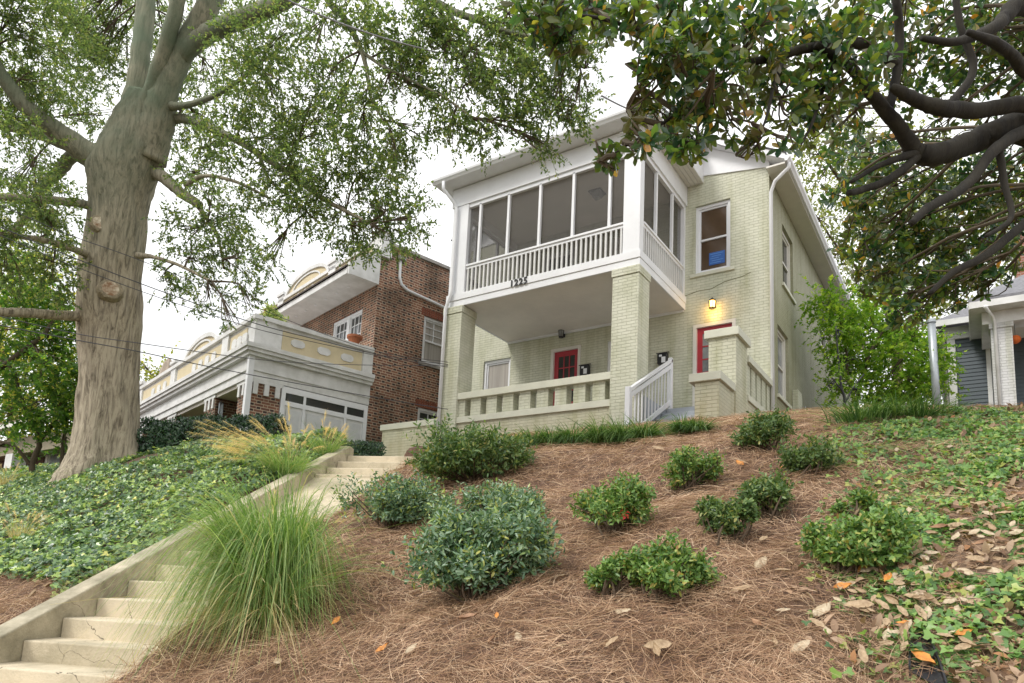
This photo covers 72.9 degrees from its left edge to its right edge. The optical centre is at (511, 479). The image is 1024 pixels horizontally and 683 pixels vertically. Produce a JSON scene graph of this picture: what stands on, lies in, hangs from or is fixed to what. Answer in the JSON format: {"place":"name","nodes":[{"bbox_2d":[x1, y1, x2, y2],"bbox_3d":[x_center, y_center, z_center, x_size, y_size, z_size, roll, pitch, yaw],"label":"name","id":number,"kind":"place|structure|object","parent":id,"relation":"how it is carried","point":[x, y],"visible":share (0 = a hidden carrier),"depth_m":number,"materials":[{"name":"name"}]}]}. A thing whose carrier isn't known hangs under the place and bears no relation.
{"place":"outdoors","nodes":[
{"label":"outdoors","id":0,"kind":"place"},
{"bbox_2d":[0,205,445,361],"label":"utility wire","id":1,"kind":"object","parent":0,"point":[203,285],"visible":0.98,"depth_m":12.14,"materials":[{"name":"grey"}]},
{"bbox_2d":[0,402,1023,682],"bbox_3d":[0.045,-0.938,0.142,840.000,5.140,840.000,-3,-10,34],"label":"ground","id":2,"kind":"structure","parent":0,"point":[396,539],"depth_m":4.22,"materials":[{"name":"brown plant"}]},
{"bbox_2d":[0,461,19,484],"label":"dry grass","id":3,"kind":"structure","parent":2,"relation":"on","point":[2,481],"depth_m":14.76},
{"bbox_2d":[0,501,51,541],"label":"dry grass","id":4,"kind":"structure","parent":2,"relation":"on","point":[24,532],"depth_m":9.27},
{"bbox_2d":[0,408,73,468],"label":"bungalow","id":5,"kind":"object","parent":2,"relation":"on","point":[7,458],"visible":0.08,"depth_m":21.40,"materials":[{"name":"grey glass"}]},
{"bbox_2d":[45,453,65,464],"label":"window","id":6,"kind":"structure","parent":5,"relation":"in","point":[52,459],"depth_m":21.43,"materials":[{"name":"grey glass"}]},
{"bbox_2d":[0,229,77,471],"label":"shade maple","id":7,"kind":"object","parent":2,"relation":"on","point":[61,392],"visible":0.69,"depth_m":15.45,"materials":[{"name":"green plant"}]},
{"bbox_2d":[0,216,78,440],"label":"backdrop tree","id":8,"kind":"object","parent":2,"relation":"on","point":[6,330],"visible":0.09,"depth_m":34.03,"materials":[{"name":"green plant"}]},
{"bbox_2d":[140,453,174,465],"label":"liriope clump","id":9,"kind":"object","parent":2,"relation":"on","point":[154,460],"visible":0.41,"depth_m":11.73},
{"bbox_2d":[140,341,180,381],"bbox_3d":[-16.942,-4.330,32.991,3.678,4.687,2.912,5,-9,-15],"label":"yellowing tree","id":10,"kind":"object","parent":2,"relation":"on","point":[149,371],"visible":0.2,"depth_m":32.77,"materials":[{"name":"green plant"}]},
{"bbox_2d":[0,429,346,598],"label":"ivy","id":11,"kind":"object","parent":2,"relation":"on","point":[57,558],"visible":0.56,"depth_m":9.77,"materials":[{"name":"green plant"}]},
{"bbox_2d":[1,426,346,482],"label":"mixed ground cover","id":12,"kind":"object","parent":2,"relation":"on","point":[214,463],"visible":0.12,"depth_m":12.29,"materials":[{"name":"green plant"}]},
{"bbox_2d":[0,446,415,682],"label":"concrete stair","id":13,"kind":"object","parent":2,"relation":"on","point":[45,642],"visible":0.3,"depth_m":6.07,"materials":[{"name":"concrete"}]},
{"bbox_2d":[135,412,289,453],"bbox_3d":[-6.358,-0.787,14.817,2.985,1.413,1.802,3,-9,-5],"label":"laurel hedge","id":14,"kind":"object","parent":2,"relation":"on","point":[162,430],"visible":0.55,"depth_m":14.28,"materials":[{"name":"green plant"}]},
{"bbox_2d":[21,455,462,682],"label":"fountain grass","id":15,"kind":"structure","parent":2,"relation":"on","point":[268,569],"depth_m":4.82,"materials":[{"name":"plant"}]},
{"bbox_2d":[187,401,352,485],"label":"plume grass","id":16,"kind":"object","parent":2,"relation":"on","point":[281,464],"depth_m":10.10,"materials":[{"name":"plant"}]},
{"bbox_2d":[140,228,449,450],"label":"brick apartment house","id":17,"kind":"structure","parent":2,"relation":"on","point":[391,308],"depth_m":20.79,"materials":[{"name":"brick"}]},
{"bbox_2d":[158,358,171,374],"bbox_3d":[-12.752,-3.621,25.575,0.800,1.760,0.821,-3,-10,34],"label":"patio umbrella","id":18,"kind":"object","parent":17,"relation":"on","point":[165,365],"visible":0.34,"depth_m":25.49,"materials":[{"name":"beige fabric"}]},
{"bbox_2d":[0,316,445,365],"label":"utility wire","id":19,"kind":"object","parent":17,"relation":"attached to","point":[217,354],"visible":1,"depth_m":12.35,"materials":[{"name":"grey"}]},
{"bbox_2d":[0,325,447,409],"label":"utility wire","id":20,"kind":"object","parent":17,"relation":"attached to","point":[207,366],"visible":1,"depth_m":12.36,"materials":[{"name":"grey"}]},
{"bbox_2d":[260,301,288,321],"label":"flowering plant","id":21,"kind":"object","parent":17,"relation":"on","point":[269,308],"visible":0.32,"depth_m":18.88,"materials":[{"name":"green plant"}]},
{"bbox_2d":[333,316,348,339],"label":"window","id":22,"kind":"structure","parent":17,"relation":"in","point":[340,327],"depth_m":22.41,"materials":[{"name":"white paint"}]},
{"bbox_2d":[347,333,362,343],"bbox_3d":[-4.609,-4.060,20.288,0.460,0.270,0.453,-3,-10,34],"label":"flower pot","id":23,"kind":"object","parent":17,"relation":"on","point":[356,338],"visible":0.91,"depth_m":20.14,"materials":[{"name":"ceramic"}]},
{"bbox_2d":[347,309,362,343],"bbox_3d":[-4.868,-4.507,21.627,0.115,1.454,0.906,10,-12,-41],"label":"window","id":24,"kind":"structure","parent":17,"relation":"in","point":[354,322],"depth_m":21.75,"materials":[{"name":"white paint"}]},
{"bbox_2d":[415,399,437,420],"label":"window","id":25,"kind":"structure","parent":17,"relation":"in","point":[422,413],"depth_m":21.67,"materials":[{"name":"white paint"}]},
{"bbox_2d":[418,307,442,369],"bbox_3d":[-2.357,-4.409,22.232,1.495,1.857,0.207,10,-12,-41],"label":"window","id":26,"kind":"structure","parent":17,"relation":"in","point":[433,329],"depth_m":22.11,"materials":[{"name":"white paint"}]},
{"bbox_2d":[0,0,615,488],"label":"oak tree","id":27,"kind":"object","parent":2,"relation":"on","point":[124,160],"visible":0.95,"depth_m":12.66,"materials":[{"name":"green plant"}]},
{"bbox_2d":[0,235,445,366],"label":"utility wire","id":28,"kind":"object","parent":27,"relation":"attached to","point":[197,310],"visible":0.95,"depth_m":12.21,"materials":[{"name":"grey"}]},
{"bbox_2d":[0,227,447,364],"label":"utility wire","id":29,"kind":"object","parent":27,"relation":"attached to","point":[202,305],"visible":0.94,"depth_m":12.22,"materials":[{"name":"grey"}]},
{"bbox_2d":[287,0,438,52],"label":"service cable","id":30,"kind":"object","parent":27,"relation":"attached to","point":[358,29],"visible":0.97,"depth_m":10.08,"materials":[{"name":"grey plastic"}]},
{"bbox_2d":[299,409,364,457],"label":"plume grass","id":31,"kind":"object","parent":2,"relation":"on","point":[328,448],"depth_m":11.38,"materials":[{"name":"plant"}]},
{"bbox_2d":[277,433,386,455],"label":"hedge","id":32,"kind":"object","parent":2,"relation":"on","point":[372,448],"visible":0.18,"depth_m":14.72,"materials":[{"name":"green plant"}]},
{"bbox_2d":[331,466,446,529],"bbox_3d":[-1.111,0.208,6.831,1.254,0.625,1.015,-3,-10,34],"label":"evergreen shrub","id":33,"kind":"object","parent":2,"relation":"on","point":[393,495],"visible":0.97,"depth_m":6.55,"materials":[{"name":"green plant"}]},
{"bbox_2d":[457,612,478,618],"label":"fallen leaf","id":34,"kind":"object","parent":2,"relation":"on","point":[466,615],"visible":1,"depth_m":4.02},
{"bbox_2d":[402,412,538,485],"bbox_3d":[-0.411,-0.279,7.846,1.508,0.746,1.489,1,-9,14],"label":"evergreen shrub","id":35,"kind":"object","parent":2,"relation":"on","point":[464,457],"visible":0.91,"depth_m":7.47,"materials":[{"name":"green plant"}]},
{"bbox_2d":[381,491,565,603],"bbox_3d":[-0.167,0.473,4.672,1.155,0.753,0.992,-3,-10,34],"label":"evergreen shrub","id":36,"kind":"object","parent":2,"relation":"on","point":[483,553],"visible":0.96,"depth_m":4.49,"materials":[{"name":"green plant"}]},
{"bbox_2d":[414,473,550,524],"bbox_3d":[-0.197,0.222,6.144,1.202,0.559,1.048,-3,-10,34],"label":"evergreen shrub","id":37,"kind":"object","parent":2,"relation":"on","point":[495,495],"visible":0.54,"depth_m":5.99,"materials":[{"name":"green plant"}]},
{"bbox_2d":[513,424,565,447],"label":"liriope clump","id":38,"kind":"object","parent":2,"relation":"on","point":[530,439],"visible":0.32,"depth_m":9.29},
{"bbox_2d":[516,424,577,447],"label":"liriope clump","id":39,"kind":"object","parent":2,"relation":"on","point":[544,439],"visible":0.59,"depth_m":9.12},
{"bbox_2d":[532,420,607,445],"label":"liriope clump","id":40,"kind":"object","parent":2,"relation":"on","point":[568,433],"visible":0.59,"depth_m":9.07,"materials":[{"name":"plant"}]},
{"bbox_2d":[559,415,628,445],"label":"liriope clump","id":41,"kind":"object","parent":2,"relation":"on","point":[592,437],"visible":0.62,"depth_m":8.81,"materials":[{"name":"plant"}]},
{"bbox_2d":[582,548,633,601],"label":"azalea shrub","id":42,"kind":"object","parent":2,"relation":"on","point":[602,575],"visible":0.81,"depth_m":3.99,"materials":[{"name":"green plant"}]},
{"bbox_2d":[566,468,658,535],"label":"azalea shrub","id":43,"kind":"object","parent":2,"relation":"on","point":[620,504],"visible":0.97,"depth_m":5.07,"materials":[{"name":"green plant"}]},
{"bbox_2d":[581,414,653,445],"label":"liriope clump","id":44,"kind":"object","parent":2,"relation":"on","point":[612,429],"visible":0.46,"depth_m":8.63,"materials":[{"name":"plant"}]},
{"bbox_2d":[380,100,868,455],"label":"painted brick house","id":45,"kind":"structure","parent":2,"relation":"on","point":[629,275],"depth_m":16.36,"materials":[{"name":"beige brick"}]},
{"bbox_2d":[483,358,510,404],"bbox_3d":[-0.395,-2.631,19.422,0.914,1.464,0.100,-3,-10,34],"label":"window","id":46,"kind":"structure","parent":45,"relation":"in","point":[497,372],"depth_m":19.50,"materials":[{"name":"white paint"}]},
{"bbox_2d":[545,248,574,271],"bbox_3d":[1.277,-5.345,18.792,0.994,1.694,0.100,-3,-10,34],"label":"window","id":47,"kind":"structure","parent":45,"relation":"in","point":[564,253],"depth_m":18.90,"materials":[{"name":"white paint"}]},
{"bbox_2d":[550,344,580,405],"bbox_3d":[1.397,-2.344,18.099,0.894,2.277,0.140,-3,-10,34],"label":"door","id":48,"kind":"structure","parent":45,"relation":"in","point":[565,361],"depth_m":18.23,"materials":[{"name":"red paint"}]},
{"bbox_2d":[579,363,590,375],"bbox_3d":[1.857,-2.818,17.709,0.270,0.320,0.168,-3,-10,34],"label":"mailbox","id":49,"kind":"object","parent":45,"relation":"attached to","point":[584,369],"visible":0.84,"depth_m":17.65,"materials":[{"name":"black metal"}]},
{"bbox_2d":[588,187,605,200],"bbox_3d":[2.066,-6.907,16.850,0.320,0.160,0.320,-3,-10,34],"label":"ceiling light","id":50,"kind":"object","parent":45,"relation":"attached to","point":[597,193],"visible":1,"depth_m":16.77,"materials":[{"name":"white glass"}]},
{"bbox_2d":[607,342,610,371],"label":"window","id":51,"kind":"structure","parent":45,"relation":"in","point":[609,343],"depth_m":17.53,"materials":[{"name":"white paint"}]},
{"bbox_2d":[609,236,622,255],"bbox_3d":[2.873,-5.238,17.658,0.900,2.100,0.040,-3,-10,34],"label":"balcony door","id":52,"kind":"structure","parent":45,"relation":"in","point":[613,240],"depth_m":17.92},
{"bbox_2d":[656,351,668,364],"bbox_3d":[3.596,-2.910,16.552,0.270,0.320,0.168,-3,-10,34],"label":"mailbox","id":53,"kind":"object","parent":45,"relation":"attached to","point":[662,357],"visible":0.8,"depth_m":16.50,"materials":[{"name":"black metal"}]},
{"bbox_2d":[601,95,759,156],"bbox_3d":[3.128,-5.717,11.617,0.269,3.844,7.872,-3,-10,32],"label":"service cable","id":54,"kind":"object","parent":45,"relation":"attached to","point":[610,100],"visible":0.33,"depth_m":8.59,"materials":[{"name":"grey plastic"}]},
{"bbox_2d":[708,297,715,309],"bbox_3d":[4.636,-4.072,16.041,0.180,0.280,0.207,-3,-10,34],"label":"wall lantern","id":55,"kind":"object","parent":45,"relation":"attached to","point":[712,302],"depth_m":15.97,"materials":[{"name":"glass"}]},
{"bbox_2d":[690,199,734,278],"bbox_3d":[4.767,-5.698,16.440,1.040,1.812,0.200,-3,-10,34],"label":"window","id":56,"kind":"structure","parent":45,"relation":"in","point":[712,220],"depth_m":16.49,"materials":[{"name":"white paint"}]},
{"bbox_2d":[692,318,735,405],"bbox_3d":[4.657,-2.517,15.930,0.994,2.277,0.140,-3,-10,34],"label":"door","id":57,"kind":"structure","parent":45,"relation":"in","point":[700,345],"depth_m":16.15,"materials":[{"name":"red paint"}]},
{"bbox_2d":[777,330,791,409],"bbox_3d":[6.297,-2.621,16.252,0.220,1.762,1.290,-3,-10,34],"label":"window","id":58,"kind":"structure","parent":45,"relation":"in","point":[781,394],"depth_m":16.57,"materials":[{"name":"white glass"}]},
{"bbox_2d":[782,231,795,304],"bbox_3d":[6.772,-5.313,17.182,0.220,1.622,1.350,-3,-10,34],"label":"window","id":59,"kind":"structure","parent":45,"relation":"in","point":[785,244],"depth_m":17.51,"materials":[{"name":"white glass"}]},
{"bbox_2d":[819,309,832,364],"bbox_3d":[9.538,-4.560,21.279,0.220,1.622,2.050,-3,-10,34],"label":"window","id":60,"kind":"structure","parent":45,"relation":"in","point":[824,343],"depth_m":21.63,"materials":[{"name":"white glass"}]},
{"bbox_2d":[598,412,691,446],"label":"liriope clump","id":61,"kind":"object","parent":2,"relation":"on","point":[648,432],"visible":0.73,"depth_m":8.34,"materials":[{"name":"plant"}]},
{"bbox_2d":[642,639,671,648],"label":"fallen leaf","id":62,"kind":"object","parent":2,"relation":"on","point":[661,643],"visible":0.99,"depth_m":3.29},
{"bbox_2d":[653,641,660,655],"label":"fallen leaf","id":63,"kind":"object","parent":2,"relation":"on","point":[656,649],"visible":1,"depth_m":3.25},
{"bbox_2d":[617,527,726,602],"bbox_3d":[0.859,0.488,3.891,0.559,0.452,0.584,10,-11,-40],"label":"azalea shrub","id":64,"kind":"object","parent":2,"relation":"on","point":[661,569],"visible":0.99,"depth_m":3.81,"materials":[{"name":"green plant"}]},
{"bbox_2d":[661,411,712,433],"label":"liriope clump","id":65,"kind":"object","parent":2,"relation":"on","point":[677,421],"visible":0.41,"depth_m":8.47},
{"bbox_2d":[658,444,728,494],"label":"azalea shrub","id":66,"kind":"object","parent":2,"relation":"on","point":[686,467],"visible":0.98,"depth_m":5.99,"materials":[{"name":"green plant"}]},
{"bbox_2d":[668,415,725,435],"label":"liriope clump","id":67,"kind":"object","parent":2,"relation":"on","point":[692,426],"visible":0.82,"depth_m":8.27,"materials":[{"name":"plant"}]},
{"bbox_2d":[691,495,761,546],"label":"azalea shrub","id":68,"kind":"object","parent":2,"relation":"on","point":[719,516],"visible":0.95,"depth_m":4.51,"materials":[{"name":"green plant"}]},
{"bbox_2d":[754,556,766,569],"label":"fallen leaf","id":69,"kind":"object","parent":2,"relation":"on","point":[762,560],"visible":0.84,"depth_m":4.01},
{"bbox_2d":[500,0,1023,333],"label":"magnolia tree","id":70,"kind":"object","parent":2,"relation":"on","point":[674,37],"visible":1,"depth_m":6.13,"materials":[{"name":"green plant"}]},
{"bbox_2d":[727,404,800,453],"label":"azalea shrub","id":71,"kind":"object","parent":2,"relation":"on","point":[761,430],"visible":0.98,"depth_m":6.49,"materials":[{"name":"green plant"}]},
{"bbox_2d":[729,463,803,523],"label":"azalea shrub","id":72,"kind":"object","parent":2,"relation":"on","point":[772,495],"visible":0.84,"depth_m":4.78,"materials":[{"name":"green plant"}]},
{"bbox_2d":[791,640,809,651],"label":"fallen leaf","id":73,"kind":"object","parent":2,"relation":"on","point":[804,645],"visible":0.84,"depth_m":3.09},
{"bbox_2d":[772,433,855,479],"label":"azalea shrub","id":74,"kind":"object","parent":2,"relation":"on","point":[805,459],"visible":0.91,"depth_m":5.46,"materials":[{"name":"green plant"}]},
{"bbox_2d":[808,617,824,627],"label":"fallen leaf","id":75,"kind":"object","parent":2,"relation":"on","point":[816,621],"visible":0.82,"depth_m":3.31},
{"bbox_2d":[813,318,873,405],"bbox_3d":[7.480,-2.362,15.582,1.195,2.406,1.070,5,-9,-13],"label":"slim shrub tree","id":76,"kind":"object","parent":2,"relation":"on","point":[843,362],"visible":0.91,"depth_m":15.48,"materials":[{"name":"green plant"}]},
{"bbox_2d":[829,486,878,516],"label":"azalea shrub","id":77,"kind":"object","parent":2,"relation":"on","point":[861,496],"visible":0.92,"depth_m":4.46,"materials":[{"name":"green plant"}]},
{"bbox_2d":[794,497,921,579],"bbox_3d":[1.899,0.338,3.765,0.494,0.448,0.643,5,-9,-14],"label":"azalea shrub","id":78,"kind":"object","parent":2,"relation":"on","point":[856,541],"visible":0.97,"depth_m":3.64,"materials":[{"name":"green plant"}]},
{"bbox_2d":[795,381,936,424],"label":"liriope clump","id":79,"kind":"object","parent":2,"relation":"on","point":[857,416],"visible":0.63,"depth_m":7.02,"materials":[{"name":"plant"}]},
{"bbox_2d":[794,274,969,406],"bbox_3d":[9.144,-3.070,17.381,4.863,3.699,2.941,5,-9,-17],"label":"shrub","id":80,"kind":"object","parent":2,"relation":"on","point":[918,375],"visible":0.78,"depth_m":17.05,"materials":[{"name":"green plant"}]},
{"bbox_2d":[816,384,959,419],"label":"liriope clump","id":81,"kind":"object","parent":2,"relation":"on","point":[884,406],"visible":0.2,"depth_m":7.07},
{"bbox_2d":[766,402,1023,682],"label":"leaf litter","id":82,"kind":"object","parent":2,"relation":"on","point":[991,677],"visible":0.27,"depth_m":3.54,"materials":[{"name":"plant"}]},
{"bbox_2d":[813,601,830,616],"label":"fallen leaf","id":83,"kind":"object","parent":82,"relation":"on","point":[824,607],"visible":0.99,"depth_m":3.43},
{"bbox_2d":[833,582,851,587],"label":"fallen leaf","id":84,"kind":"object","parent":82,"relation":"on","point":[845,585],"visible":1,"depth_m":3.53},
{"bbox_2d":[842,599,874,607],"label":"fallen leaf","id":85,"kind":"object","parent":82,"relation":"on","point":[860,603],"visible":1,"depth_m":3.35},
{"bbox_2d":[858,647,867,662],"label":"fallen leaf","id":86,"kind":"object","parent":82,"relation":"on","point":[863,655],"visible":1,"depth_m":2.93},
{"bbox_2d":[874,598,889,609],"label":"fallen leaf","id":87,"kind":"object","parent":82,"relation":"on","point":[883,604],"visible":1,"depth_m":3.31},
{"bbox_2d":[883,594,898,604],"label":"fallen leaf","id":88,"kind":"object","parent":82,"relation":"on","point":[891,600],"visible":1,"depth_m":3.31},
{"bbox_2d":[897,605,907,615],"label":"fallen leaf","id":89,"kind":"object","parent":82,"relation":"on","point":[902,610],"visible":1,"depth_m":3.23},
{"bbox_2d":[914,604,926,620],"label":"fallen leaf","id":90,"kind":"object","parent":82,"relation":"on","point":[919,609],"visible":1,"depth_m":3.19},
{"bbox_2d":[911,595,933,599],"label":"fallen leaf","id":91,"kind":"object","parent":82,"relation":"on","point":[923,597],"visible":1,"depth_m":3.27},
{"bbox_2d":[923,592,940,605],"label":"fallen leaf","id":92,"kind":"object","parent":82,"relation":"on","point":[935,601],"visible":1,"depth_m":3.25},
{"bbox_2d":[939,570,955,579],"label":"fallen leaf","id":93,"kind":"object","parent":82,"relation":"on","point":[949,574],"visible":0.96,"depth_m":3.39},
{"bbox_2d":[954,643,970,649],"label":"fallen leaf","id":94,"kind":"object","parent":82,"relation":"on","point":[962,646],"visible":1,"depth_m":2.91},
{"bbox_2d":[954,629,972,634],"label":"fallen leaf","id":95,"kind":"object","parent":82,"relation":"on","point":[962,632],"visible":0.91,"depth_m":3.01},
{"bbox_2d":[954,567,973,574],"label":"fallen leaf","id":96,"kind":"object","parent":82,"relation":"on","point":[965,570],"visible":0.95,"depth_m":3.40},
{"bbox_2d":[958,636,976,646],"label":"fallen leaf","id":97,"kind":"object","parent":82,"relation":"on","point":[965,640],"visible":1,"depth_m":2.94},
{"bbox_2d":[964,555,985,560],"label":"fallen leaf","id":98,"kind":"object","parent":82,"relation":"on","point":[976,557],"visible":1,"depth_m":3.49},
{"bbox_2d":[985,567,1002,572],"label":"fallen leaf","id":99,"kind":"object","parent":82,"relation":"on","point":[994,570],"visible":0.99,"depth_m":3.36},
{"bbox_2d":[771,105,1023,402],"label":"pale tree","id":100,"kind":"object","parent":2,"relation":"on","point":[817,143],"visible":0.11,"depth_m":34.52,"materials":[{"name":"green plant"}]},
{"bbox_2d":[847,385,968,420],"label":"liriope clump","id":101,"kind":"object","parent":2,"relation":"on","point":[900,405],"visible":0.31,"depth_m":6.98,"materials":[{"name":"plant"}]},
{"bbox_2d":[794,402,1023,682],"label":"ground ivy","id":102,"kind":"object","parent":2,"relation":"on","point":[1006,456],"visible":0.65,"depth_m":4.13,"materials":[{"name":"green plant"}]},
{"bbox_2d":[899,621,907,634],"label":"fallen leaf","id":103,"kind":"object","parent":102,"relation":"on","point":[904,626],"visible":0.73,"depth_m":3.09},
{"bbox_2d":[908,632,947,682],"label":"plastic edging","id":104,"kind":"object","parent":2,"relation":"on","point":[939,675],"visible":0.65,"depth_m":2.83,"materials":[{"name":"black"}]},
{"bbox_2d":[911,649,935,664],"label":"fallen leaf","id":105,"kind":"object","parent":104,"relation":"on","point":[918,654],"visible":1,"depth_m":2.87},
{"bbox_2d":[874,387,991,418],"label":"liriope clump","id":106,"kind":"object","parent":2,"relation":"on","point":[917,414],"visible":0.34,"depth_m":6.96,"materials":[{"name":"plant"}]},
{"bbox_2d":[926,318,940,405],"bbox_3d":[9.985,-2.408,16.357,0.198,2.782,0.611,-5,-11,41],"label":"steel pipe pole","id":107,"kind":"object","parent":2,"relation":"on","point":[933,355],"visible":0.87,"depth_m":16.31,"materials":[{"name":"metal"}]},
{"bbox_2d":[936,235,1023,406],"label":"grey clapboard house","id":108,"kind":"structure","parent":2,"relation":"on","point":[993,357],"depth_m":17.73,"materials":[{"name":"white paint"}]},
{"bbox_2d":[1013,324,1020,343],"bbox_3d":[12.021,-3.566,16.582,0.230,0.664,0.227,-3,-10,34],"label":"orange ball lantern","id":109,"kind":"object","parent":108,"relation":"hanging from","point":[1016,339],"visible":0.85,"depth_m":16.47,"materials":[{"name":"orange paper"}]},
{"bbox_2d":[0,0,1023,440],"label":"sky","id":110,"kind":"structure","parent":0,"point":[165,327],"materials":[{"name":"white"}]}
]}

